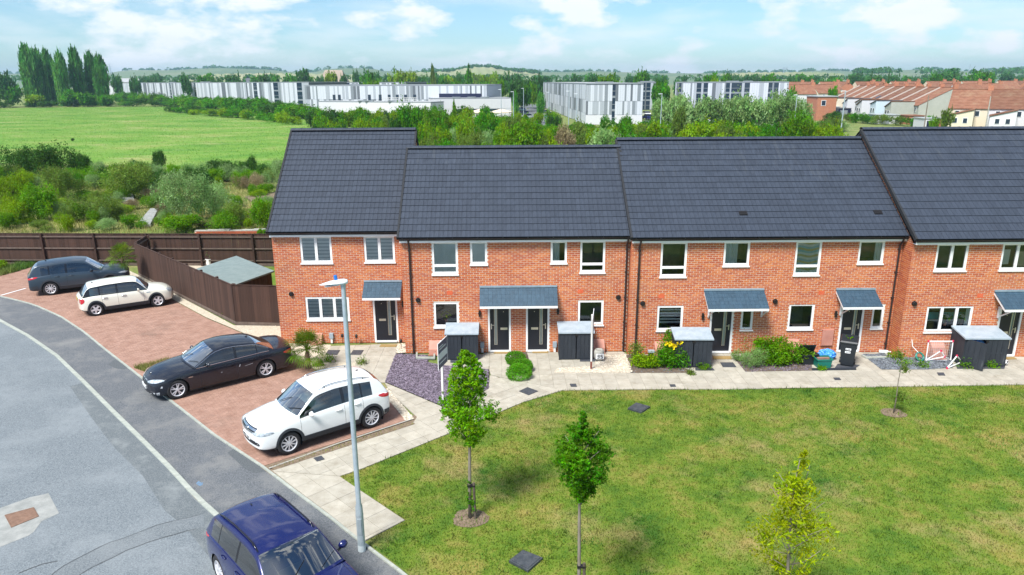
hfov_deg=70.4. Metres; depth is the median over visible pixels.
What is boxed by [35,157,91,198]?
bush
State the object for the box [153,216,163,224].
scrub
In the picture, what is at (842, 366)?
base mat
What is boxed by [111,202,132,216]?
scrub
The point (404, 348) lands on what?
gravel
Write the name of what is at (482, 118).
tree
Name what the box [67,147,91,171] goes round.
bush
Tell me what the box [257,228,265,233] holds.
weed clump
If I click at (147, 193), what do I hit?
scrub
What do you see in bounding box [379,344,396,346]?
doormat
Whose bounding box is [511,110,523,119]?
thicket bush
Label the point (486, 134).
thicket bush
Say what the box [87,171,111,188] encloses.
edge bush
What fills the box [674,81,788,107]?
office block
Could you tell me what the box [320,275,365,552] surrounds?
street lamp
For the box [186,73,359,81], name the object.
hills
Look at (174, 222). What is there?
bush
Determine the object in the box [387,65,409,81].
tree
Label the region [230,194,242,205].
scrub
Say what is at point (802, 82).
terraced house
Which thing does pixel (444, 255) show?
window
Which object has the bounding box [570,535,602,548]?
clover patch
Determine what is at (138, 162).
edge bush
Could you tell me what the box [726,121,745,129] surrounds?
thicket bush
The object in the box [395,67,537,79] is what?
hills
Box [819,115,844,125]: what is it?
thicket bush
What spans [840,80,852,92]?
terraced house
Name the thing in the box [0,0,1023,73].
sky
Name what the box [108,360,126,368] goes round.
pavement patch
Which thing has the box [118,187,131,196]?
scrub
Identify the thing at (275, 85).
window
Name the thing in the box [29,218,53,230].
scrub
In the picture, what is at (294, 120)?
hedge bush
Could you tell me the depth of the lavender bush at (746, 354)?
26.65 m
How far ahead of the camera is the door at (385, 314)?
29.27 m
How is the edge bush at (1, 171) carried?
on the waste ground at (174, 231)
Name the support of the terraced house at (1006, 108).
on the ground at (854, 131)
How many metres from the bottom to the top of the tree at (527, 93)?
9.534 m
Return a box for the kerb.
[0,319,218,515]
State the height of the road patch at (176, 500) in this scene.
0.001 m
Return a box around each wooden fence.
[0,233,273,265]
[134,242,279,325]
[135,235,150,249]
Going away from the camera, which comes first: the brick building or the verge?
the verge
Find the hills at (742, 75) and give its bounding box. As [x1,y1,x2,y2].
[720,72,843,80]
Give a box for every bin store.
[444,322,478,359]
[557,321,594,359]
[671,327,713,367]
[948,325,1011,370]
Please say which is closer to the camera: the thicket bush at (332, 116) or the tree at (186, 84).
the thicket bush at (332, 116)
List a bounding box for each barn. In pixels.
[109,78,138,94]
[323,70,348,81]
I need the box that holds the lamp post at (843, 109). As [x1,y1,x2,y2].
[841,91,845,126]
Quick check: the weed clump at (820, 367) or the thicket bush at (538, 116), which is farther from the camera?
the thicket bush at (538, 116)
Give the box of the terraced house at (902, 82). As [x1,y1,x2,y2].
[889,80,910,83]
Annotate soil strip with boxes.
[272,421,414,469]
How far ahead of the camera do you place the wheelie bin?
26.56 m
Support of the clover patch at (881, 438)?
on the lawn at (659, 525)
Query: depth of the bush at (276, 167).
72.12 m
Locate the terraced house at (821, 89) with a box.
[814,81,841,94]
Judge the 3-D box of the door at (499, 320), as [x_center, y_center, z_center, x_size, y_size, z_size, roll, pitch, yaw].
[-0.484,1.486,28.082,0.884,2.100,0.150,0,16,-1]
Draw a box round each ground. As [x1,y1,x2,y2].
[0,85,911,574]
[0,177,277,246]
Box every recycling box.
[798,351,819,364]
[813,355,833,367]
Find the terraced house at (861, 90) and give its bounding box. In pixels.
[845,82,878,96]
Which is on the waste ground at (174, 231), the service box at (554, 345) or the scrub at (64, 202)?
the scrub at (64, 202)
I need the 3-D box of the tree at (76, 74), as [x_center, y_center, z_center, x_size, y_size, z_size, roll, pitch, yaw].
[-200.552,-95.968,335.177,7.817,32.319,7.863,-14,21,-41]
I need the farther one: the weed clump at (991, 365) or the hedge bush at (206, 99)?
the hedge bush at (206, 99)
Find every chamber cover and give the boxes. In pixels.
[509,550,542,572]
[628,402,649,413]
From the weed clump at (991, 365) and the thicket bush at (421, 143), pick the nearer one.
the weed clump at (991, 365)
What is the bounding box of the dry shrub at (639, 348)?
[627,339,646,360]
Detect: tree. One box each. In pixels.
[0,68,16,102]
[4,83,23,104]
[17,41,44,102]
[23,93,43,103]
[31,45,51,105]
[41,47,57,104]
[50,46,74,105]
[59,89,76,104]
[67,43,87,105]
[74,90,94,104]
[83,49,96,100]
[92,52,110,105]
[96,94,113,104]
[110,72,121,93]
[129,75,141,94]
[138,73,147,82]
[143,76,167,82]
[147,73,163,81]
[180,72,192,96]
[196,72,214,81]
[209,74,223,81]
[223,70,245,81]
[249,75,261,81]
[256,71,270,81]
[268,72,279,81]
[281,72,296,81]
[295,68,311,81]
[312,75,324,81]
[324,69,337,81]
[339,72,346,81]
[352,67,359,81]
[359,69,375,81]
[363,75,379,84]
[374,71,381,80]
[382,74,395,81]
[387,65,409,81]
[396,94,423,128]
[408,69,417,81]
[418,72,428,81]
[422,100,448,131]
[428,72,439,83]
[430,62,436,83]
[437,349,502,518]
[439,78,448,83]
[443,75,454,83]
[444,109,461,130]
[452,99,455,117]
[453,71,464,82]
[464,63,472,83]
[471,72,481,83]
[474,110,501,138]
[479,74,490,83]
[489,71,498,83]
[496,78,504,96]
[499,70,513,96]
[504,113,520,129]
[505,108,544,144]
[506,73,522,103]
[511,90,518,114]
[515,73,522,82]
[519,80,531,106]
[523,75,539,101]
[524,84,531,106]
[530,82,537,106]
[532,75,546,92]
[535,91,545,122]
[537,72,542,97]
[540,75,552,81]
[550,410,615,574]
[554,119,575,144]
[570,73,582,81]
[571,115,587,144]
[587,118,614,144]
[588,72,597,81]
[598,72,622,82]
[599,114,610,130]
[618,113,632,127]
[624,73,633,82]
[633,67,650,82]
[645,118,669,136]
[650,96,675,124]
[651,76,670,105]
[654,75,668,85]
[669,84,696,129]
[670,104,686,136]
[672,78,681,93]
[676,113,716,136]
[681,75,687,81]
[692,93,713,124]
[703,70,718,81]
[708,89,743,124]
[710,75,718,81]
[715,118,735,136]
[720,69,731,81]
[722,71,737,80]
[730,86,766,125]
[734,117,759,136]
[735,74,745,81]
[743,73,760,81]
[745,448,840,574]
[759,122,783,135]
[760,73,776,80]
[760,89,781,126]
[770,84,800,126]
[779,103,817,135]
[786,74,793,81]
[787,85,797,105]
[792,72,805,81]
[792,95,814,123]
[803,75,813,81]
[810,75,826,83]
[812,116,842,135]
[826,75,842,81]
[828,85,837,99]
[848,71,866,84]
[864,71,881,80]
[882,74,889,82]
[889,73,903,81]
[892,347,911,412]
[903,75,911,80]
[911,75,921,82]
[928,72,942,80]
[928,114,940,126]
[938,68,960,81]
[940,104,955,126]
[952,68,963,78]
[959,76,971,80]
[964,67,992,80]
[989,72,995,82]
[998,71,1014,80]
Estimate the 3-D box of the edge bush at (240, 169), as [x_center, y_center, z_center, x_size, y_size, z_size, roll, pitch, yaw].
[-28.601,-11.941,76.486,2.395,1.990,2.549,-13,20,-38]
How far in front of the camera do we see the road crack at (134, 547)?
16.57 m
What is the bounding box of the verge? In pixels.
[261,415,416,474]
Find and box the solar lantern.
[648,349,654,355]
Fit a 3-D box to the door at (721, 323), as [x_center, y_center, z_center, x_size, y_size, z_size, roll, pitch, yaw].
[8.016,1.507,27.860,0.901,2.100,0.150,0,16,-1]
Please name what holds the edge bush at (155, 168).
on the waste ground at (174, 231)
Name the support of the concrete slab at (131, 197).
on the waste ground at (174, 231)
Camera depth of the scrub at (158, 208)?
57.76 m
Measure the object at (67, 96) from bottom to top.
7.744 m
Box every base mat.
[835,364,858,367]
[956,365,1004,368]
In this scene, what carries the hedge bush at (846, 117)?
on the ground at (854, 131)
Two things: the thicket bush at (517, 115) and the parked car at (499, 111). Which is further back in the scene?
the parked car at (499, 111)
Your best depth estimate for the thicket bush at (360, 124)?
118.54 m
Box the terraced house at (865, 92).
[838,82,887,97]
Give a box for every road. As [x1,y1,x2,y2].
[0,322,215,574]
[518,104,546,125]
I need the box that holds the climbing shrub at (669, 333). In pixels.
[656,327,671,352]
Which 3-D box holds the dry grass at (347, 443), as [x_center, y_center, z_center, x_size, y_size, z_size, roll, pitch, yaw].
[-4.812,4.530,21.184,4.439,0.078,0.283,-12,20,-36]
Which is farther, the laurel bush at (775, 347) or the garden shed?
the garden shed
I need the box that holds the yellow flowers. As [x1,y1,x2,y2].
[663,341,682,349]
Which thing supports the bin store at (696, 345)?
on the path at (867, 373)
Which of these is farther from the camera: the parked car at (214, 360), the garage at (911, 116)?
the garage at (911, 116)
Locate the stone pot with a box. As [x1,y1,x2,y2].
[594,348,604,360]
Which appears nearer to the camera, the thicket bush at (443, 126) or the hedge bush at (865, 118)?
the thicket bush at (443, 126)
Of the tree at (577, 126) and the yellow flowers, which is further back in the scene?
the tree at (577, 126)
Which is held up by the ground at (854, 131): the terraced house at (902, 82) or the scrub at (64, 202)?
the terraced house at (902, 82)
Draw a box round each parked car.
[27,256,129,294]
[76,275,173,315]
[142,333,291,398]
[206,492,358,574]
[241,365,389,454]
[491,109,511,112]
[642,114,651,119]
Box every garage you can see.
[836,107,851,114]
[869,114,899,123]
[900,114,924,124]
[913,117,937,126]
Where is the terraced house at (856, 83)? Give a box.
[853,79,874,87]
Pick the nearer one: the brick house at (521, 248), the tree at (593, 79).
the brick house at (521, 248)
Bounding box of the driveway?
[0,268,404,465]
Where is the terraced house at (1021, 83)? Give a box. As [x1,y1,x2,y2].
[1017,80,1023,87]
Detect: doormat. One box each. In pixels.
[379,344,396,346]
[532,351,547,352]
[713,356,731,358]
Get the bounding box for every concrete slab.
[113,194,133,204]
[139,208,157,226]
[245,192,274,201]
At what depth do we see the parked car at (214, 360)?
25.08 m
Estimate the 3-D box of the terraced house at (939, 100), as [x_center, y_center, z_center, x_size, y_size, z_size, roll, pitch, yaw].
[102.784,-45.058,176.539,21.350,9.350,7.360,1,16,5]
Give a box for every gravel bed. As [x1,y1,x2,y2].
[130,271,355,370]
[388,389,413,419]
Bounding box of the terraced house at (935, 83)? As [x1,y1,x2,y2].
[923,79,946,86]
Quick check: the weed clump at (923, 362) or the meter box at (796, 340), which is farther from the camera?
the meter box at (796, 340)
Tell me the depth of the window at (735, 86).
216.94 m
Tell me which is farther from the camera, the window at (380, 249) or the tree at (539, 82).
the tree at (539, 82)
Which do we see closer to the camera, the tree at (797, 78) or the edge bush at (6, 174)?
the edge bush at (6, 174)
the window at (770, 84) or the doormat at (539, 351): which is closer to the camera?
the doormat at (539, 351)
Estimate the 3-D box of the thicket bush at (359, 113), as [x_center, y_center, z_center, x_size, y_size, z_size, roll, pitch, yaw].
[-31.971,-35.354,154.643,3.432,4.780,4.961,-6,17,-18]
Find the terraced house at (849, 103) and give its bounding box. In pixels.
[842,82,908,113]
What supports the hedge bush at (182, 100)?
on the meadow
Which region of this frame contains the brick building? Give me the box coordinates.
[806,95,837,119]
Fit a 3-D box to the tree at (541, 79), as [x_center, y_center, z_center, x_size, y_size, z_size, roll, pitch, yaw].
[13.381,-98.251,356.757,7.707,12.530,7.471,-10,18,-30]
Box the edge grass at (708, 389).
[350,383,1018,473]
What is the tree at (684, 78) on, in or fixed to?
on the ground at (854, 131)
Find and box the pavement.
[0,297,400,574]
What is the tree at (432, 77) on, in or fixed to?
on the ground at (854, 131)
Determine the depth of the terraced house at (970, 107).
151.27 m
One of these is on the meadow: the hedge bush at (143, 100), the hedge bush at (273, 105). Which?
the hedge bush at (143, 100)
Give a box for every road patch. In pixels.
[0,493,58,546]
[54,514,203,574]
[70,383,213,559]
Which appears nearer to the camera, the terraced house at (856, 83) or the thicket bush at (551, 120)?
the thicket bush at (551, 120)
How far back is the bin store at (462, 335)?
27.39 m
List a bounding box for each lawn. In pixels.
[266,267,275,284]
[341,385,1023,574]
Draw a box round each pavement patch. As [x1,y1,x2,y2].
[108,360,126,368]
[228,449,265,472]
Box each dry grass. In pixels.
[0,259,36,275]
[134,356,170,371]
[271,421,411,468]
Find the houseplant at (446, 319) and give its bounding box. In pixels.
[440,310,450,321]
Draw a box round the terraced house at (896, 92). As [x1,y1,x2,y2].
[854,82,919,112]
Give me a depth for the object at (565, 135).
82.08 m
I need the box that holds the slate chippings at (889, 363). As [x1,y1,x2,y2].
[862,353,952,369]
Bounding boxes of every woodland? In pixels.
[1,63,1023,73]
[3,72,1023,80]
[415,64,541,74]
[852,66,1023,73]
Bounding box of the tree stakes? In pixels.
[465,480,476,512]
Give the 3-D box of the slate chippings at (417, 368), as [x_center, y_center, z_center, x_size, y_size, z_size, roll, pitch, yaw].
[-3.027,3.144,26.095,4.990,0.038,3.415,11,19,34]
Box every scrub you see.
[0,212,13,229]
[6,219,19,225]
[17,215,33,223]
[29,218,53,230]
[49,200,66,217]
[53,211,74,232]
[57,197,72,209]
[59,205,75,218]
[72,203,85,220]
[73,190,90,200]
[82,219,99,228]
[85,210,101,223]
[88,188,111,200]
[93,217,118,229]
[98,203,110,218]
[109,212,122,220]
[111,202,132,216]
[113,190,125,199]
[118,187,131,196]
[119,213,147,227]
[121,198,140,206]
[121,203,132,212]
[140,188,162,198]
[143,183,159,192]
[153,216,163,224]
[155,203,167,211]
[157,209,171,221]
[161,212,171,225]
[162,198,186,212]
[193,197,204,214]
[193,218,211,226]
[195,219,210,227]
[214,176,222,183]
[230,175,248,189]
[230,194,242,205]
[242,212,255,222]
[243,217,253,227]
[247,183,256,193]
[248,189,266,196]
[256,183,273,192]
[256,194,273,206]
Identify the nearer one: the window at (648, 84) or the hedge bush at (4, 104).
the window at (648, 84)
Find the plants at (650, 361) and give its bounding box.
[630,350,660,367]
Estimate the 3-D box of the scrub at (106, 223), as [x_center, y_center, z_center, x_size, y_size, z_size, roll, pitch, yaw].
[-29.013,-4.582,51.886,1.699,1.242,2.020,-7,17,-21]
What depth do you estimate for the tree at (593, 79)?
306.85 m
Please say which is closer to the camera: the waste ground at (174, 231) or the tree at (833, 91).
the waste ground at (174, 231)
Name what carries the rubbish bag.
on the path at (867, 373)
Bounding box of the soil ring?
[454,509,488,526]
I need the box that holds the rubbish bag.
[818,348,835,357]
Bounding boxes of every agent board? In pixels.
[437,335,447,399]
[590,310,593,368]
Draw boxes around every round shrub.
[505,350,525,364]
[505,362,532,381]
[511,357,532,372]
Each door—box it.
[355,514,362,534]
[373,300,398,341]
[447,335,460,358]
[462,335,476,357]
[488,309,510,351]
[526,308,549,351]
[560,334,575,358]
[576,334,592,358]
[675,340,693,366]
[693,340,711,366]
[709,311,733,352]
[836,309,864,351]
[963,340,987,370]
[984,340,1008,365]
[997,309,1022,356]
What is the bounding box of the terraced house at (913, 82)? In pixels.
[911,79,923,85]
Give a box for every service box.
[329,333,333,342]
[480,342,483,352]
[553,341,556,351]
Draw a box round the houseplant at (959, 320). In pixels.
[957,312,965,324]
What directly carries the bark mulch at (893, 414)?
on the soil ring
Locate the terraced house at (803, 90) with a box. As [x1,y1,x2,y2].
[788,81,816,101]
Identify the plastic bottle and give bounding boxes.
[878,350,890,353]
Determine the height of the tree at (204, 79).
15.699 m
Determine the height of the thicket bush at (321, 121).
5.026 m
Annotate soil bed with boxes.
[627,355,687,372]
[733,355,811,371]
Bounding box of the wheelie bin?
[839,334,858,365]
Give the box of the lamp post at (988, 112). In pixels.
[985,96,990,125]
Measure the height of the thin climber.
1.141 m
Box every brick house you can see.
[266,127,418,342]
[396,144,630,353]
[615,136,911,354]
[855,126,1023,356]
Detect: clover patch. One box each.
[454,543,520,574]
[507,532,565,560]
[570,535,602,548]
[784,461,862,492]
[844,425,915,451]
[918,414,980,436]
[972,431,1023,456]
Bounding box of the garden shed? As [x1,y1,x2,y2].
[197,256,273,284]
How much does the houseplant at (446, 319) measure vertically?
0.514 m
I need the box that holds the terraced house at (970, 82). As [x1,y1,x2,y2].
[961,78,981,83]
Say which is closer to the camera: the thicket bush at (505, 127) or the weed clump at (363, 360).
the weed clump at (363, 360)
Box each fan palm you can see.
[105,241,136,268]
[283,327,332,371]
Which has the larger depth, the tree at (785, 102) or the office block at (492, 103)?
the office block at (492, 103)
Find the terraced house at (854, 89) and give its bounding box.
[838,82,869,96]
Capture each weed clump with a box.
[0,259,7,268]
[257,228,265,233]
[320,354,335,362]
[353,356,368,365]
[685,367,696,375]
[695,362,711,369]
[816,364,827,370]
[886,349,903,357]
[892,354,912,364]
[913,357,932,367]
[954,357,972,368]
[986,361,1001,368]
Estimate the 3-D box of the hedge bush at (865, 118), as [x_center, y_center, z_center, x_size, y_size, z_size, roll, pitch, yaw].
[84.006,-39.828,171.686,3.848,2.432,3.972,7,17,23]
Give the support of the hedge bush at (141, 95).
on the ground at (854, 131)
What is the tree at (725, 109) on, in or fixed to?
on the ground at (854, 131)
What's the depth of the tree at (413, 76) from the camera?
381.44 m
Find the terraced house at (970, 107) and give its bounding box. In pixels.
[948,83,993,126]
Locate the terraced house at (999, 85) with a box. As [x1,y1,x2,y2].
[982,81,1005,88]
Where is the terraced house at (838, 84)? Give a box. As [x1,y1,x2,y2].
[818,79,842,91]
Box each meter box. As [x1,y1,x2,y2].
[311,333,322,345]
[428,340,439,355]
[593,339,604,353]
[654,341,665,356]
[786,339,799,353]
[820,329,833,345]
[929,342,945,359]
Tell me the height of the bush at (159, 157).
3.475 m
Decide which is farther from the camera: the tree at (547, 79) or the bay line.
the tree at (547, 79)
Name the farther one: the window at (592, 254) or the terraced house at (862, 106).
the terraced house at (862, 106)
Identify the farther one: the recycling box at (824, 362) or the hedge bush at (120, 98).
the hedge bush at (120, 98)
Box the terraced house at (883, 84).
[870,81,898,85]
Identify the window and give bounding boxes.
[253,83,257,98]
[273,83,278,101]
[297,83,302,104]
[299,237,333,264]
[305,297,350,321]
[363,236,395,263]
[431,243,458,275]
[433,302,458,328]
[469,242,487,265]
[550,242,567,264]
[578,300,603,325]
[579,242,605,273]
[612,84,615,120]
[642,83,644,109]
[646,83,650,109]
[656,306,682,331]
[659,243,687,277]
[696,83,701,102]
[703,83,707,97]
[722,242,750,266]
[725,83,729,98]
[731,83,741,99]
[739,311,752,330]
[744,83,749,99]
[767,83,772,98]
[773,83,778,96]
[786,304,814,330]
[792,242,821,276]
[821,100,825,105]
[856,241,884,264]
[869,304,884,329]
[923,306,972,333]
[933,245,968,271]
[994,118,999,123]
[998,244,1023,271]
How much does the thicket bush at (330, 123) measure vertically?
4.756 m
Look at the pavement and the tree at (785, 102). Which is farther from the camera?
the tree at (785, 102)
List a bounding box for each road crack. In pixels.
[53,514,200,573]
[81,529,192,573]
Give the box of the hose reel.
[912,343,924,360]
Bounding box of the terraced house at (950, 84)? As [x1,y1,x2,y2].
[944,80,960,86]
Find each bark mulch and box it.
[453,508,489,526]
[735,355,810,371]
[880,408,906,416]
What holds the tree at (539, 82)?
on the ground at (854, 131)
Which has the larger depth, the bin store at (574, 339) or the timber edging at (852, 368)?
the bin store at (574, 339)
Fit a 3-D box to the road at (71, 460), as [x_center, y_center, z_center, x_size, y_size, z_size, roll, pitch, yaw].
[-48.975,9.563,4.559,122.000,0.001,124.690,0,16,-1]
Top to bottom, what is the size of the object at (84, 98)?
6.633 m
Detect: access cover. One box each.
[5,507,38,527]
[314,456,323,460]
[325,350,339,354]
[351,350,362,354]
[520,387,537,394]
[720,362,735,366]
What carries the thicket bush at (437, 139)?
on the meadow
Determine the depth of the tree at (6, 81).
315.11 m
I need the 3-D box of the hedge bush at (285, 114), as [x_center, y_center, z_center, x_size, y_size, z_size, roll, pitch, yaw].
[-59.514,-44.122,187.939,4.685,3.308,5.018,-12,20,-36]
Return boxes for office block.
[123,82,346,105]
[304,84,501,108]
[318,97,443,113]
[347,82,428,84]
[429,97,510,116]
[543,82,643,124]
[637,81,655,109]
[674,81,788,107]
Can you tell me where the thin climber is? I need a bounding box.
[736,328,751,349]
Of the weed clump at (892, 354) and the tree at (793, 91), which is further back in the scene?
the tree at (793, 91)
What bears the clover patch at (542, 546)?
on the lawn at (659, 525)
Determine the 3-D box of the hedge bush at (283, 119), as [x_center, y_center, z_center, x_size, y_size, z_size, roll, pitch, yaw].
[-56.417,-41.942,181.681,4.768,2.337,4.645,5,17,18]
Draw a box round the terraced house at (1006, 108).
[987,89,1023,125]
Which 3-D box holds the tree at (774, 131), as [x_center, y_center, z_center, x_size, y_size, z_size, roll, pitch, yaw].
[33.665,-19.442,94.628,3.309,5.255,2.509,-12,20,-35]
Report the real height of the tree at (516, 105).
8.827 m
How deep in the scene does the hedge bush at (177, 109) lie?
249.63 m
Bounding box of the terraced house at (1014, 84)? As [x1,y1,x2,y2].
[996,79,1020,88]
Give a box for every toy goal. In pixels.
[925,340,953,360]
[946,355,960,368]
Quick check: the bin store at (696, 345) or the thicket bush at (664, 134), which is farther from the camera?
the thicket bush at (664, 134)
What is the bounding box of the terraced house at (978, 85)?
[951,80,982,88]
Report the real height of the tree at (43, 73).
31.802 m
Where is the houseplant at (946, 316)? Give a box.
[942,313,952,325]
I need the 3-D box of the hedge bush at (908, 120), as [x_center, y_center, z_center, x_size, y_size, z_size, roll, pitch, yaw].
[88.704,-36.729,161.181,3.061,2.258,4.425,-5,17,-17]
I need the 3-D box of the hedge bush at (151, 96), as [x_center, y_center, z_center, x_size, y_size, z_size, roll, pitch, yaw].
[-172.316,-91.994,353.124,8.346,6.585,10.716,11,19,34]
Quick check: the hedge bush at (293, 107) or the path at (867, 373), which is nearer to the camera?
the path at (867, 373)
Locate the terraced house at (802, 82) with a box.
[789,79,803,83]
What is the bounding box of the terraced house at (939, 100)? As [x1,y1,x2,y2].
[884,82,958,116]
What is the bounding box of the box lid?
[799,345,815,352]
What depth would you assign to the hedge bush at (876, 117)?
167.78 m
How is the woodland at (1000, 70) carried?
on the hills at (742, 75)
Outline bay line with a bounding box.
[269,419,410,467]
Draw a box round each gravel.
[130,272,354,370]
[387,388,412,419]
[396,343,406,352]
[556,354,631,372]
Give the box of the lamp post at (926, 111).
[924,95,928,126]
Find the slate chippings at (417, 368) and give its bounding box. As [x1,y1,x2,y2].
[385,353,489,407]
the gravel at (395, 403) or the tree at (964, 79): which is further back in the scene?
the tree at (964, 79)
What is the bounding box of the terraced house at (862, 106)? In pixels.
[856,82,931,118]
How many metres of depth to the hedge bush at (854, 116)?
174.85 m
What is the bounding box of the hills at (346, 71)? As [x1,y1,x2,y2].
[3,68,1021,87]
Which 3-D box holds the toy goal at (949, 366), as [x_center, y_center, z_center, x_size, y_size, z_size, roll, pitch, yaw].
[16.233,2.692,26.613,0.941,0.440,0.070,-9,18,-28]
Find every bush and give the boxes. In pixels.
[0,100,14,107]
[0,143,37,172]
[0,165,4,177]
[0,171,32,208]
[0,195,28,223]
[1,171,15,177]
[4,163,28,173]
[16,167,38,185]
[16,181,59,220]
[22,102,36,106]
[28,134,80,172]
[28,176,49,187]
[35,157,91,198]
[36,100,60,106]
[57,191,121,221]
[61,101,80,106]
[63,165,96,181]
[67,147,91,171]
[74,174,83,186]
[82,99,98,106]
[84,174,100,188]
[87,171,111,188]
[90,159,106,173]
[90,160,154,197]
[96,164,114,184]
[104,162,120,182]
[113,94,119,101]
[114,100,132,106]
[118,91,127,101]
[122,93,130,100]
[126,94,138,102]
[127,91,135,100]
[127,158,150,167]
[128,97,149,106]
[137,91,149,98]
[138,193,158,208]
[146,100,168,106]
[146,169,169,187]
[147,162,165,174]
[147,167,222,215]
[148,91,165,99]
[151,149,166,169]
[153,95,170,102]
[155,213,204,231]
[162,98,182,105]
[162,162,179,174]
[171,107,182,112]
[173,94,188,105]
[177,95,193,104]
[179,160,212,175]
[182,165,206,183]
[182,169,214,188]
[183,99,192,106]
[184,105,201,113]
[188,109,199,114]
[191,96,211,107]
[195,99,208,108]
[198,97,211,105]
[200,108,218,115]
[200,180,236,210]
[202,100,217,108]
[202,158,232,176]
[204,167,225,180]
[205,210,241,229]
[209,95,228,108]
[215,160,235,179]
[217,97,231,109]
[217,107,229,117]
[219,197,246,226]
[221,96,244,108]
[221,107,241,117]
[225,96,252,109]
[228,159,256,176]
[228,165,247,176]
[230,169,251,187]
[231,97,250,110]
[231,99,249,109]
[239,109,251,118]
[242,110,265,119]
[243,97,256,112]
[246,171,264,188]
[248,97,269,112]
[248,153,257,168]
[248,188,271,227]
[253,97,271,111]
[254,162,272,181]
[255,112,276,120]
[256,102,272,113]
[260,115,275,121]
[261,157,282,185]
[261,167,276,180]
[269,100,285,114]
[273,111,290,122]
[274,102,292,112]
[276,116,290,123]
[282,102,314,116]
[287,103,307,117]
[287,116,302,124]
[295,106,325,116]
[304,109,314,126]
[311,112,327,125]
[311,121,324,127]
[315,114,328,126]
[319,106,338,119]
[320,110,334,120]
[324,119,341,127]
[332,117,346,127]
[335,116,347,127]
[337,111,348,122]
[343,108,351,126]
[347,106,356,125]
[352,117,366,127]
[353,110,369,124]
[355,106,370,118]
[355,113,365,122]
[357,117,376,127]
[373,116,382,126]
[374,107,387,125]
[374,119,386,127]
[379,115,388,127]
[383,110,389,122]
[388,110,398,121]
[388,115,402,127]
[412,123,425,142]
[417,119,433,145]
[419,132,434,145]
[425,129,443,145]
[432,125,452,141]
[434,117,447,133]
[437,137,457,145]
[449,120,472,134]
[450,126,457,141]
[453,137,471,144]
[455,118,473,141]
[455,133,468,144]
[456,105,466,116]
[458,111,468,119]
[459,105,473,122]
[462,113,475,126]
[463,127,484,144]
[475,122,487,134]
[479,104,494,114]
[479,128,494,143]
[483,132,499,144]
[492,127,502,144]
[493,119,508,133]
[498,125,511,144]
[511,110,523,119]
[530,112,543,123]
[538,130,549,144]
[542,127,552,144]
[544,109,560,124]
[546,114,562,125]
[546,122,562,139]
[549,137,563,144]
[568,122,595,132]
[569,123,599,132]
[576,129,589,144]
[585,127,598,144]
[606,118,636,133]
[607,125,619,133]
[608,131,623,144]
[614,126,633,137]
[621,131,639,136]
[631,121,646,129]
[635,118,654,136]
[640,120,652,124]
[641,123,671,136]
[645,121,671,129]
[659,128,670,136]
[696,119,713,125]
[709,131,726,136]
[712,118,729,130]
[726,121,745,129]
[730,348,744,360]
[737,347,770,368]
[739,125,771,136]
[747,120,775,129]
[752,333,814,367]
[777,115,790,128]
[817,120,838,129]
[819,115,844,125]
[827,111,841,118]
[839,121,851,131]
[840,113,850,121]
[849,112,865,122]
[859,114,874,123]
[869,114,887,124]
[884,115,904,125]
[902,117,913,126]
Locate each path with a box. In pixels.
[273,375,561,476]
[274,471,404,540]
[325,344,396,382]
[444,354,488,368]
[483,352,1023,390]
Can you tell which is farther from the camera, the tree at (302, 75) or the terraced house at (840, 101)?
the tree at (302, 75)
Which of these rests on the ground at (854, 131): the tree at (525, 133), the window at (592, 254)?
the tree at (525, 133)
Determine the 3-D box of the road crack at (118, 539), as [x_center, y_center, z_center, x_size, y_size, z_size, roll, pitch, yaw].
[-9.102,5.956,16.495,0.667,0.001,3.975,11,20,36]
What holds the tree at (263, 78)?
on the ground at (854, 131)
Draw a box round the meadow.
[0,106,309,167]
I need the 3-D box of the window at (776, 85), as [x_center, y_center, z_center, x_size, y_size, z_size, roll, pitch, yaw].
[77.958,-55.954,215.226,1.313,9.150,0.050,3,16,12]
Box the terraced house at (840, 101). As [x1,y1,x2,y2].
[836,82,897,106]
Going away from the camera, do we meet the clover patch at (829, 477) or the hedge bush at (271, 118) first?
the clover patch at (829, 477)
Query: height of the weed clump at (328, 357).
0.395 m
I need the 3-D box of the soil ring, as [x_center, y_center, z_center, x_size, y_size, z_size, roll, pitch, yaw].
[-0.978,5.583,17.591,0.855,0.001,0.752,0,16,-1]
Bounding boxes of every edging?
[0,296,406,574]
[416,352,434,358]
[812,367,855,370]
[861,353,889,358]
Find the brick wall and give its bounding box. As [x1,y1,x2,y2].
[195,228,265,233]
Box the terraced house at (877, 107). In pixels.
[869,82,948,113]
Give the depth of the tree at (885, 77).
559.68 m
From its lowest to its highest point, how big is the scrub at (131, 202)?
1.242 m

